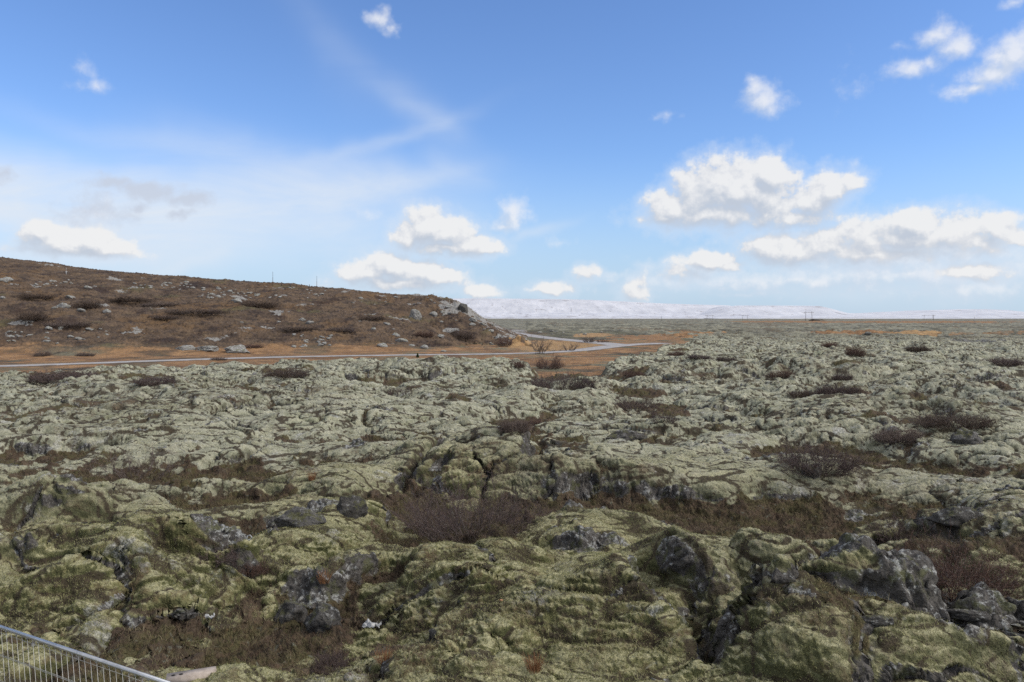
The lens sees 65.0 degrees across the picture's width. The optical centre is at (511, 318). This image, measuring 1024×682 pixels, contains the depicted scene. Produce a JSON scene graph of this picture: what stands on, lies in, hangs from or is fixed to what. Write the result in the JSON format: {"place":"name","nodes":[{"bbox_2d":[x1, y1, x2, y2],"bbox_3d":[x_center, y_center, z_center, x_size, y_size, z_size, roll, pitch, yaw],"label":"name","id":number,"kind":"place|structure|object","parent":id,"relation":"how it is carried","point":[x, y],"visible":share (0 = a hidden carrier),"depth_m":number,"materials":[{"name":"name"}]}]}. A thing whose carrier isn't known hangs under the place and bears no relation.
{"place":"outdoors","nodes":[
{"label":"outdoors","id":0,"kind":"place"},
{"bbox_2d":[308,472,316,480],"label":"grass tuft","id":1,"kind":"object","parent":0,"point":[311,477],"visible":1,"depth_m":23.94,"materials":[{"name":"brown plant"}]},
{"bbox_2d":[0,343,672,366],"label":"road","id":2,"kind":"structure","parent":0,"point":[598,347],"depth_m":116.43,"materials":[{"name":"grey asphalt"}]},
{"bbox_2d":[0,256,1023,681],"bbox_3d":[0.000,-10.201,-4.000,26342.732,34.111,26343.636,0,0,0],"label":"ground","id":3,"kind":"structure","parent":0,"point":[740,398],"depth_m":24.25,"materials":[{"name":"green plant"}]},
{"bbox_2d":[0,277,13,282],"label":"boulder","id":4,"kind":"object","parent":3,"relation":"on","point":[5,279],"visible":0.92,"depth_m":185.83,"materials":[{"name":"grey stone"}]},
{"bbox_2d":[9,291,58,299],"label":"dwarf birch","id":5,"kind":"object","parent":3,"relation":"on","point":[25,296],"visible":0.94,"depth_m":167.03,"materials":[{"name":"brown plant"}]},
{"bbox_2d":[14,309,54,321],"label":"dwarf birch","id":6,"kind":"object","parent":3,"relation":"on","point":[28,316],"visible":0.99,"depth_m":139.12,"materials":[{"name":"brown plant"}]},
{"bbox_2d":[32,350,53,356],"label":"dwarf birch","id":7,"kind":"object","parent":3,"relation":"on","point":[41,354],"visible":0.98,"depth_m":113.80,"materials":[{"name":"brown plant"}]},
{"bbox_2d":[7,365,119,383],"bbox_3d":[-36.935,4.697,65.883,9.101,1.949,6.474,0,0,0],"label":"heath shrub","id":8,"kind":"object","parent":3,"relation":"on","point":[50,378],"visible":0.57,"depth_m":64.98,"materials":[{"name":"brown plant"}]},
{"bbox_2d":[56,303,70,307],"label":"boulder","id":9,"kind":"object","parent":3,"relation":"on","point":[63,305],"visible":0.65,"depth_m":157.83,"materials":[{"name":"grey stone"}]},
{"bbox_2d":[42,320,96,327],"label":"dwarf birch","id":10,"kind":"object","parent":3,"relation":"on","point":[75,324],"visible":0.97,"depth_m":140.33,"materials":[{"name":"brown plant"}]},
{"bbox_2d":[0,625,169,681],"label":"site fence","id":11,"kind":"object","parent":3,"relation":"on","point":[109,664],"visible":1,"depth_m":8.49,"materials":[{"name":"metal"}]},
{"bbox_2d":[74,351,95,355],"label":"dwarf birch","id":12,"kind":"object","parent":3,"relation":"on","point":[86,354],"visible":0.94,"depth_m":115.13,"materials":[{"name":"brown plant"}]},
{"bbox_2d":[69,299,105,308],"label":"dwarf birch","id":13,"kind":"object","parent":3,"relation":"on","point":[85,304],"visible":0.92,"depth_m":159.44,"materials":[{"name":"brown plant"}]},
{"bbox_2d":[102,295,157,302],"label":"dwarf birch","id":14,"kind":"object","parent":3,"relation":"on","point":[131,299],"visible":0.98,"depth_m":172.60,"materials":[{"name":"brown plant"}]},
{"bbox_2d":[84,442,178,481],"bbox_3d":[-13.166,4.974,28.122,3.473,1.500,2.412,0,0,22],"label":"willow shrub","id":15,"kind":"object","parent":3,"relation":"on","point":[129,467],"visible":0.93,"depth_m":28.04,"materials":[{"name":"brown plant"}]},
{"bbox_2d":[129,372,182,386],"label":"heath shrub","id":16,"kind":"object","parent":3,"relation":"on","point":[148,382],"visible":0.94,"depth_m":55.45,"materials":[{"name":"brown plant"}]},
{"bbox_2d":[135,301,182,305],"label":"dwarf birch","id":17,"kind":"object","parent":3,"relation":"on","point":[157,304],"visible":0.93,"depth_m":171.26,"materials":[{"name":"brown plant"}]},
{"bbox_2d":[151,314,177,318],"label":"dwarf birch","id":18,"kind":"object","parent":3,"relation":"on","point":[161,317],"visible":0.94,"depth_m":156.67,"materials":[{"name":"brown plant"}]},
{"bbox_2d":[175,345,196,350],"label":"rock outcrop","id":19,"kind":"object","parent":3,"relation":"on","point":[186,347],"visible":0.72,"depth_m":124.79,"materials":[{"name":"grey stone"}]},
{"bbox_2d":[166,666,216,681],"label":"concrete block","id":20,"kind":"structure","parent":3,"relation":"on","point":[190,675],"depth_m":11.34,"materials":[{"name":"beige concrete"}]},
{"bbox_2d":[164,307,232,314],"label":"dwarf birch","id":21,"kind":"object","parent":3,"relation":"on","point":[190,311],"visible":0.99,"depth_m":161.01,"materials":[{"name":"brown plant"}]},
{"bbox_2d":[196,345,218,351],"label":"rock outcrop","id":22,"kind":"object","parent":3,"relation":"on","point":[208,348],"visible":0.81,"depth_m":125.11,"materials":[{"name":"grey stone"}]},
{"bbox_2d":[204,613,214,618],"bbox_3d":[-5.286,5.152,13.933,0.256,0.071,0.190,0,0,0],"label":"plastic scrap","id":23,"kind":"object","parent":3,"relation":"on","point":[207,616],"visible":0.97,"depth_m":13.89,"materials":[{"name":"white plastic"}]},
{"bbox_2d":[183,537,242,568],"bbox_3d":[-5.828,4.493,15.445,1.266,0.655,1.080,0,0,-14],"label":"willow shrub","id":24,"kind":"object","parent":3,"relation":"on","point":[229,555],"visible":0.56,"depth_m":15.31,"materials":[{"name":"brown plant"}]},
{"bbox_2d":[209,356,228,360],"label":"dwarf birch","id":25,"kind":"object","parent":3,"relation":"on","point":[217,358],"visible":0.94,"depth_m":104.58,"materials":[{"name":"brown plant"}]},
{"bbox_2d":[224,345,249,352],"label":"rock outcrop","id":26,"kind":"object","parent":3,"relation":"on","point":[237,349],"visible":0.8,"depth_m":125.27,"materials":[{"name":"grey stone"}]},
{"bbox_2d":[235,558,270,577],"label":"heath shrub","id":27,"kind":"object","parent":3,"relation":"on","point":[255,571],"visible":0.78,"depth_m":15.69,"materials":[{"name":"brown plant"}]},
{"bbox_2d":[245,342,265,347],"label":"dwarf birch","id":28,"kind":"object","parent":3,"relation":"on","point":[254,346],"visible":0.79,"depth_m":130.96,"materials":[{"name":"brown plant"}]},
{"bbox_2d":[232,298,282,308],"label":"dwarf birch","id":29,"kind":"object","parent":3,"relation":"on","point":[266,304],"visible":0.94,"depth_m":181.77,"materials":[{"name":"brown plant"}]},
{"bbox_2d":[260,366,314,380],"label":"heath shrub","id":30,"kind":"object","parent":3,"relation":"on","point":[289,373],"visible":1,"depth_m":62.57,"materials":[{"name":"brown plant"}]},
{"bbox_2d":[273,600,307,623],"bbox_3d":[-3.994,5.330,14.434,0.584,0.482,0.520,0,0,0],"label":"boulder","id":31,"kind":"object","parent":3,"relation":"on","point":[288,610],"visible":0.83,"depth_m":14.33,"materials":[{"name":"grey stone"}]},
{"bbox_2d":[277,325,321,331],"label":"dwarf birch","id":32,"kind":"object","parent":3,"relation":"on","point":[295,329],"visible":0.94,"depth_m":152.09,"materials":[{"name":"brown plant"}]},
{"bbox_2d":[274,506,326,527],"bbox_3d":[-4.811,4.578,18.269,1.222,0.571,0.555,0,0,0],"label":"rock ledge","id":33,"kind":"object","parent":3,"relation":"on","point":[295,516],"visible":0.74,"depth_m":18.14,"materials":[{"name":"grey stone"}]},
{"bbox_2d":[303,601,341,633],"bbox_3d":[-3.278,5.186,13.908,0.689,0.572,0.573,0,0,0],"label":"boulder","id":34,"kind":"object","parent":3,"relation":"on","point":[322,616],"visible":0.84,"depth_m":13.73,"materials":[{"name":"grey stone"}]},
{"bbox_2d":[318,570,332,583],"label":"grass tuft","id":35,"kind":"object","parent":3,"relation":"on","point":[323,578],"visible":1,"depth_m":15.16,"materials":[{"name":"brown plant"}]},
{"bbox_2d":[307,640,353,675],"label":"heath shrub","id":36,"kind":"object","parent":3,"relation":"on","point":[335,659],"visible":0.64,"depth_m":12.19,"materials":[{"name":"brown plant"}]},
{"bbox_2d":[327,325,357,331],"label":"dwarf birch","id":37,"kind":"object","parent":3,"relation":"on","point":[336,329],"visible":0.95,"depth_m":153.01,"materials":[{"name":"brown plant"}]},
{"bbox_2d":[336,494,367,518],"bbox_3d":[-3.911,4.680,19.575,0.797,0.740,0.428,0,0,0],"label":"rock ledge","id":38,"kind":"object","parent":3,"relation":"on","point":[352,506],"visible":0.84,"depth_m":19.52,"materials":[{"name":"grey stone"}]},
{"bbox_2d":[346,313,388,320],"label":"dwarf birch","id":39,"kind":"object","parent":3,"relation":"on","point":[373,318],"visible":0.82,"depth_m":173.81,"materials":[{"name":"brown plant"}]},
{"bbox_2d":[362,619,381,627],"bbox_3d":[-2.427,5.271,13.931,0.332,0.126,0.250,0,0,0],"label":"plastic scrap","id":40,"kind":"object","parent":3,"relation":"on","point":[368,623],"visible":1,"depth_m":13.86,"materials":[{"name":"white plastic"}]},
{"bbox_2d":[377,343,387,346],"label":"boulder","id":41,"kind":"object","parent":3,"relation":"on","point":[382,345],"visible":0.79,"depth_m":139.76,"materials":[{"name":"grey stone"}]},
{"bbox_2d":[373,648,395,666],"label":"grass tuft","id":42,"kind":"object","parent":3,"relation":"on","point":[385,657],"visible":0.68,"depth_m":11.78,"materials":[{"name":"brown plant"}]},
{"bbox_2d":[371,384,412,397],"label":"willow shrub","id":43,"kind":"object","parent":3,"relation":"on","point":[391,393],"visible":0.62,"depth_m":47.27,"materials":[{"name":"brown plant"}]},
{"bbox_2d":[395,338,407,341],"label":"boulder","id":44,"kind":"object","parent":3,"relation":"on","point":[401,340],"visible":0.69,"depth_m":150.02,"materials":[{"name":"grey stone"}]},
{"bbox_2d":[409,309,421,319],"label":"rock outcrop","id":45,"kind":"object","parent":3,"relation":"on","point":[415,314],"visible":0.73,"depth_m":189.77,"materials":[{"name":"grey stone"}]},
{"bbox_2d":[411,329,435,337],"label":"dwarf birch","id":46,"kind":"object","parent":3,"relation":"on","point":[425,335],"visible":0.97,"depth_m":159.97,"materials":[{"name":"brown plant"}]},
{"bbox_2d":[429,311,437,316],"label":"rock outcrop","id":47,"kind":"object","parent":3,"relation":"on","point":[434,313],"visible":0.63,"depth_m":196.74,"materials":[{"name":"grey stone"}]},
{"bbox_2d":[446,328,474,338],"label":"dwarf birch","id":48,"kind":"object","parent":3,"relation":"on","point":[462,334],"visible":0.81,"depth_m":170.04,"materials":[{"name":"brown plant"}]},
{"bbox_2d":[457,303,467,313],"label":"rock outcrop","id":49,"kind":"object","parent":3,"relation":"on","point":[462,307],"visible":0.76,"depth_m":200.31,"materials":[{"name":"grey stone"}]},
{"bbox_2d":[469,317,477,321],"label":"rock outcrop","id":50,"kind":"object","parent":3,"relation":"on","point":[472,319],"visible":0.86,"depth_m":186.06,"materials":[{"name":"grey stone"}]},
{"bbox_2d":[371,457,576,543],"bbox_3d":[-1.146,4.645,19.420,4.516,2.583,3.910,0,0,29],"label":"willow shrub","id":51,"kind":"object","parent":3,"relation":"on","point":[440,523],"visible":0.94,"depth_m":19.43,"materials":[{"name":"brown plant"}]},
{"bbox_2d":[495,337,514,345],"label":"willow shrub","id":52,"kind":"object","parent":3,"relation":"on","point":[501,343],"visible":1,"depth_m":155.04,"materials":[{"name":"brown plant"}]},
{"bbox_2d":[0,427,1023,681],"bbox_3d":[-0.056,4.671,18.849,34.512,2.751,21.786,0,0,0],"label":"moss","id":53,"kind":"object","parent":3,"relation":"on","point":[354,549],"visible":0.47,"depth_m":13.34,"materials":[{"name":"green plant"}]},
{"bbox_2d":[0,398,1023,681],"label":"heather","id":54,"kind":"object","parent":3,"relation":"on","point":[436,508],"visible":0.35,"depth_m":20.85,"materials":[{"name":"brown plant"}]},
{"bbox_2d":[494,411,534,435],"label":"heath shrub","id":55,"kind":"object","parent":3,"relation":"on","point":[521,426],"visible":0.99,"depth_m":26.84,"materials":[{"name":"brown plant"}]},
{"bbox_2d":[511,360,525,367],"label":"heath shrub","id":56,"kind":"object","parent":3,"relation":"on","point":[519,364],"visible":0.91,"depth_m":74.72,"materials":[{"name":"brown plant"}]},
{"bbox_2d":[521,651,548,673],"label":"grass tuft","id":57,"kind":"object","parent":3,"relation":"on","point":[536,667],"visible":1,"depth_m":10.90,"materials":[{"name":"brown plant"}]},
{"bbox_2d":[526,417,545,425],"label":"heath shrub","id":58,"kind":"object","parent":3,"relation":"on","point":[537,421],"visible":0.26,"depth_m":38.85,"materials":[{"name":"brown plant"}]},
{"bbox_2d":[530,337,555,353],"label":"bare sapling","id":59,"kind":"object","parent":3,"relation":"on","point":[542,349],"visible":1,"depth_m":123.22,"materials":[{"name":"brown plant"}]},
{"bbox_2d":[533,352,564,369],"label":"willow shrub","id":60,"kind":"object","parent":3,"relation":"on","point":[554,363],"visible":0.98,"depth_m":88.99,"materials":[{"name":"brown plant"}]},
{"bbox_2d":[517,369,599,390],"bbox_3d":[3.237,4.362,55.423,6.117,2.076,4.326,0,0,0],"label":"willow shrub","id":61,"kind":"object","parent":3,"relation":"on","point":[544,384],"visible":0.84,"depth_m":55.05,"materials":[{"name":"brown plant"}]},
{"bbox_2d":[554,343,577,350],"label":"willow shrub","id":62,"kind":"object","parent":3,"relation":"on","point":[570,347],"visible":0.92,"depth_m":133.07,"materials":[{"name":"brown plant"}]},
{"bbox_2d":[581,335,597,342],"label":"willow shrub","id":63,"kind":"object","parent":3,"relation":"on","point":[589,340],"visible":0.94,"depth_m":179.64,"materials":[{"name":"brown plant"}]},
{"bbox_2d":[606,429,647,440],"bbox_3d":[4.987,5.216,34.935,1.874,0.735,0.809,0,0,0],"label":"rock ledge","id":64,"kind":"object","parent":3,"relation":"on","point":[629,435],"visible":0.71,"depth_m":34.74,"materials":[{"name":"grey stone"}]},
{"bbox_2d":[622,366,645,377],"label":"heath shrub","id":65,"kind":"object","parent":3,"relation":"on","point":[633,375],"visible":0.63,"depth_m":71.46,"materials":[{"name":"brown plant"}]},
{"bbox_2d":[614,390,663,411],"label":"willow shrub","id":66,"kind":"object","parent":3,"relation":"on","point":[626,405],"visible":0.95,"depth_m":48.41,"materials":[{"name":"brown plant"}]},
{"bbox_2d":[648,405,679,423],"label":"willow shrub","id":67,"kind":"object","parent":3,"relation":"on","point":[661,417],"visible":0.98,"depth_m":36.15,"materials":[{"name":"brown plant"}]},
{"bbox_2d":[665,350,685,355],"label":"heath shrub","id":68,"kind":"object","parent":3,"relation":"on","point":[676,354],"visible":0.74,"depth_m":94.35,"materials":[{"name":"brown plant"}]},
{"bbox_2d":[686,352,710,359],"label":"heath shrub","id":69,"kind":"object","parent":3,"relation":"on","point":[693,356],"visible":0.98,"depth_m":76.95,"materials":[{"name":"brown plant"}]},
{"bbox_2d":[713,355,737,361],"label":"heath shrub","id":70,"kind":"object","parent":3,"relation":"on","point":[725,359],"visible":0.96,"depth_m":76.65,"materials":[{"name":"brown plant"}]},
{"bbox_2d":[764,365,795,377],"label":"heath shrub","id":71,"kind":"object","parent":3,"relation":"on","point":[786,373],"visible":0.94,"depth_m":65.77,"materials":[{"name":"brown plant"}]},
{"bbox_2d":[785,387,814,398],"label":"heath shrub","id":72,"kind":"object","parent":3,"relation":"on","point":[805,393],"visible":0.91,"depth_m":43.89,"materials":[{"name":"brown plant"}]},
{"bbox_2d":[801,463,820,478],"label":"shrub","id":73,"kind":"object","parent":3,"relation":"on","point":[814,476],"visible":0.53,"depth_m":24.75,"materials":[{"name":"brown plant"}]},
{"bbox_2d":[770,433,876,481],"bbox_3d":[9.560,4.293,24.888,2.984,1.678,3.046,0,0,37],"label":"willow shrub","id":74,"kind":"object","parent":3,"relation":"on","point":[793,459],"visible":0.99,"depth_m":24.67,"materials":[{"name":"brown plant"}]},
{"bbox_2d":[820,342,838,347],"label":"heath shrub","id":75,"kind":"object","parent":3,"relation":"on","point":[827,345],"visible":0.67,"depth_m":137.95,"materials":[{"name":"brown plant"}]},
{"bbox_2d":[812,379,867,393],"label":"heath shrub","id":76,"kind":"object","parent":3,"relation":"on","point":[825,389],"visible":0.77,"depth_m":43.68,"materials":[{"name":"brown plant"}]},
{"bbox_2d":[832,370,854,380],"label":"heath shrub","id":77,"kind":"object","parent":3,"relation":"on","point":[840,377],"visible":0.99,"depth_m":64.32,"materials":[{"name":"brown plant"}]},
{"bbox_2d":[845,344,868,356],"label":"heath shrub","id":78,"kind":"object","parent":3,"relation":"on","point":[856,353],"visible":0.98,"depth_m":79.49,"materials":[{"name":"brown plant"}]},
{"bbox_2d":[862,614,893,627],"bbox_3d":[4.946,4.108,10.861,0.480,0.210,0.181,0,0,0],"label":"rock","id":79,"kind":"object","parent":3,"relation":"on","point":[876,620],"visible":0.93,"depth_m":10.81,"materials":[{"name":"grey stone"}]},
{"bbox_2d":[856,508,942,543],"bbox_3d":[8.929,4.825,18.418,1.958,1.024,1.743,0,0,0],"label":"willow shrub","id":80,"kind":"object","parent":3,"relation":"on","point":[896,533],"visible":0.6,"depth_m":18.14,"materials":[{"name":"brown plant"}]},
{"bbox_2d":[869,420,931,447],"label":"heath shrub","id":81,"kind":"object","parent":3,"relation":"on","point":[906,437],"visible":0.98,"depth_m":31.76,"materials":[{"name":"brown plant"}]},
{"bbox_2d":[901,342,934,352],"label":"heath shrub","id":82,"kind":"object","parent":3,"relation":"on","point":[913,349],"visible":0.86,"depth_m":115.81,"materials":[{"name":"brown plant"}]},
{"bbox_2d":[884,516,1023,608],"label":"willow shrub","id":83,"kind":"object","parent":3,"relation":"on","point":[978,574],"visible":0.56,"depth_m":12.91,"materials":[{"name":"brown plant"}]},
{"bbox_2d":[927,506,983,529],"bbox_3d":[9.989,4.529,18.042,1.226,0.647,0.616,0,0,0],"label":"rock","id":84,"kind":"object","parent":3,"relation":"on","point":[960,515],"visible":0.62,"depth_m":17.89,"materials":[{"name":"grey stone"}]},
{"bbox_2d":[906,405,1007,431],"bbox_3d":[18.635,4.198,33.599,4.315,1.028,2.948,0,0,23],"label":"heath shrub","id":85,"kind":"object","parent":3,"relation":"on","point":[940,422],"visible":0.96,"depth_m":33.28,"materials":[{"name":"brown plant"}]},
{"bbox_2d":[949,427,982,444],"bbox_3d":[17.410,4.686,30.853,1.066,0.993,0.993,0,0,38],"label":"boulder","id":86,"kind":"object","parent":3,"relation":"on","point":[963,435],"visible":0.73,"depth_m":30.58,"materials":[{"name":"grey stone"}]},
{"bbox_2d":[946,608,1006,622],"bbox_3d":[6.653,4.252,11.480,0.915,0.203,0.310,0,0,0],"label":"rock","id":87,"kind":"object","parent":3,"relation":"on","point":[972,616],"visible":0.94,"depth_m":11.40,"materials":[{"name":"grey stone"}]},
{"bbox_2d":[985,353,1023,366],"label":"heath shrub","id":88,"kind":"object","parent":3,"relation":"on","point":[1009,362],"visible":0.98,"depth_m":72.80,"materials":[{"name":"brown plant"}]},
{"bbox_2d":[0,0,1023,312],"label":"sky","id":89,"kind":"structure","parent":0,"point":[848,156],"materials":[{"name":"blue"}]},
{"bbox_2d":[515,332,621,344],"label":"track","id":90,"kind":"structure","parent":0,"point":[565,339],"depth_m":203.80,"materials":[{"name":"grey gravel"}]},
{"bbox_2d":[453,298,727,318],"bbox_3d":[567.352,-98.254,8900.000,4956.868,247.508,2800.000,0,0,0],"label":"mountain","id":91,"kind":"structure","parent":0,"point":[494,308],"depth_m":8440.62,"materials":[{"name":"white snow"}]},
{"bbox_2d":[699,305,988,318],"bbox_3d":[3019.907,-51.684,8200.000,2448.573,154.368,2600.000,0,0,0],"label":"mountain shelf","id":92,"kind":"object","parent":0,"point":[772,312],"visible":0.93,"depth_m":7674.87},
{"bbox_2d":[854,309,1023,318],"bbox_3d":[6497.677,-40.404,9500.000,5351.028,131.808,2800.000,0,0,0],"label":"mountain range","id":93,"kind":"structure","parent":0,"point":[981,313],"depth_m":9104.41,"materials":[{"name":"white snow"}]}
]}

